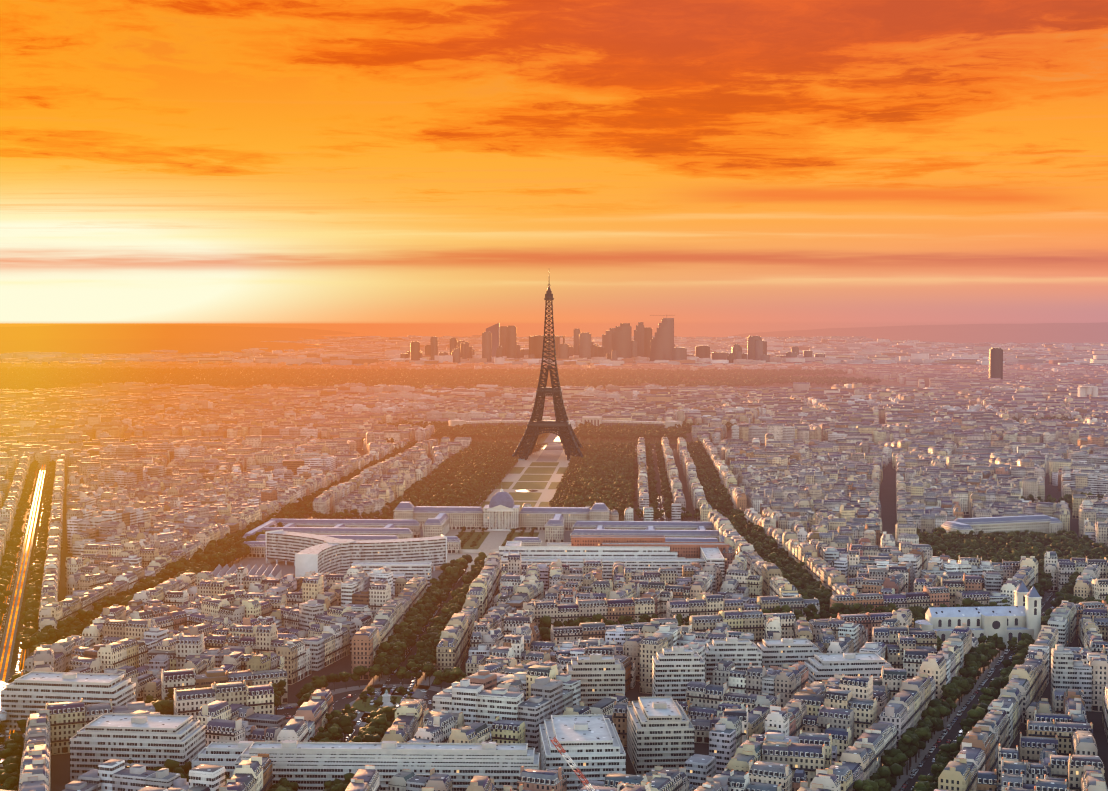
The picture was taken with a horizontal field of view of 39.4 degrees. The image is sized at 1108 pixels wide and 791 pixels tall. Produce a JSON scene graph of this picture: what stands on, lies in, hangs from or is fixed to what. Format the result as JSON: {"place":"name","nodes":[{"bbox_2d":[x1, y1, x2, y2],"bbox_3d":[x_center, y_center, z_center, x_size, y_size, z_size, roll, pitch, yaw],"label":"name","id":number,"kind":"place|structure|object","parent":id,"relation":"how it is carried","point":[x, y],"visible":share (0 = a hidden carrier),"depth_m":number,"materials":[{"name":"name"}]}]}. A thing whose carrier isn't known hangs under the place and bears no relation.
{"place":"outdoors","nodes":[
{"label":"outdoors","id":0,"kind":"place"},
{"bbox_2d":[0,432,1093,790],"bbox_3d":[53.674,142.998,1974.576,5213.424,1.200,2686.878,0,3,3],"label":"ground surfaces","id":1,"kind":"object","parent":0,"point":[534,478],"visible":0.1,"depth_m":1519.77,"materials":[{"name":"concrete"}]},
{"bbox_2d":[0,0,1107,323],"bbox_3d":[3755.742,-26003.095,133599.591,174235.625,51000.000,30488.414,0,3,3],"label":"sky","id":2,"kind":"structure","parent":0,"point":[586,160],"depth_m":146709.61,"materials":[{"name":"orange"}]},
{"bbox_2d":[0,322,1107,353],"bbox_3d":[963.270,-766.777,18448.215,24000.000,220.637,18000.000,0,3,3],"label":"horizon hills","id":3,"kind":"structure","parent":0,"point":[94,339],"depth_m":15895.03,"materials":[{"name":"orange"}]},
{"bbox_2d":[0,323,1107,790],"bbox_3d":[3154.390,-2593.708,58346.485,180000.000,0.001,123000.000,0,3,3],"label":"ground","id":4,"kind":"structure","parent":0,"point":[60,771],"depth_m":5603.52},
{"bbox_2d":[0,464,46,737],"bbox_3d":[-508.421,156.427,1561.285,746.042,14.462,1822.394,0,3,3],"label":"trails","id":5,"kind":"object","parent":4,"relation":"on","point":[8,639],"visible":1,"depth_m":1303.51,"materials":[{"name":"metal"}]},
{"bbox_2d":[0,496,1054,790],"bbox_3d":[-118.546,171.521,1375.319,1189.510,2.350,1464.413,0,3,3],"label":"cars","id":6,"kind":"object","parent":4,"relation":"on","point":[922,762],"visible":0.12,"depth_m":999.17,"materials":[{"name":"paint"}]},
{"bbox_2d":[512,283,583,460],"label":"eiffel tower","id":7,"kind":"structure","parent":4,"relation":"on","point":[565,434],"depth_m":2683.10,"materials":[{"name":"metal"}]},
{"bbox_2d":[1,386,1097,790],"bbox_3d":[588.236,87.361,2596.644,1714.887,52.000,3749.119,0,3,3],"label":"buildings","id":8,"kind":"structure","parent":4,"relation":"on","point":[659,728],"depth_m":959.77,"materials":[{"name":"stone"}]},
{"bbox_2d":[503,737,597,790],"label":"cranes","id":9,"kind":"object","parent":4,"relation":"on","point":[574,765],"visible":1,"depth_m":651.77,"materials":[{"name":"paint"}]},
{"bbox_2d":[0,335,1107,365],"bbox_3d":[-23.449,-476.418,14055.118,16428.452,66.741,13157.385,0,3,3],"label":"suburbs","id":10,"kind":"object","parent":4,"relation":"on","point":[356,350],"visible":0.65,"depth_m":9602.69,"materials":[{"name":"concrete"}]},
{"bbox_2d":[0,361,1107,790],"bbox_3d":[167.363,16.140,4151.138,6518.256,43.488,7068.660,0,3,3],"label":"city","id":11,"kind":"object","parent":4,"relation":"on","point":[802,487],"visible":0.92,"depth_m":1303.54,"materials":[{"name":"stone"}]},
{"bbox_2d":[0,421,1107,790],"bbox_3d":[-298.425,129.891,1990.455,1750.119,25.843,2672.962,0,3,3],"label":"trees","id":12,"kind":"object","parent":4,"relation":"on","point":[604,473],"visible":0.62,"depth_m":1411.81,"materials":[{"name":"green plant"}]},
{"bbox_2d":[0,367,1107,513],"bbox_3d":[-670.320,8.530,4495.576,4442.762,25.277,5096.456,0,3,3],"label":"trees","id":13,"kind":"object","parent":4,"relation":"on","point":[20,378],"visible":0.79,"depth_m":5949.05,"materials":[{"name":"green plant"}]},
{"bbox_2d":[400,318,1002,378],"bbox_3d":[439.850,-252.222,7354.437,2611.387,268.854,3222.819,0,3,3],"label":"skyscrapers","id":14,"kind":"structure","parent":4,"relation":"on","point":[498,340],"depth_m":8113.97,"materials":[{"name":"grey glass"}]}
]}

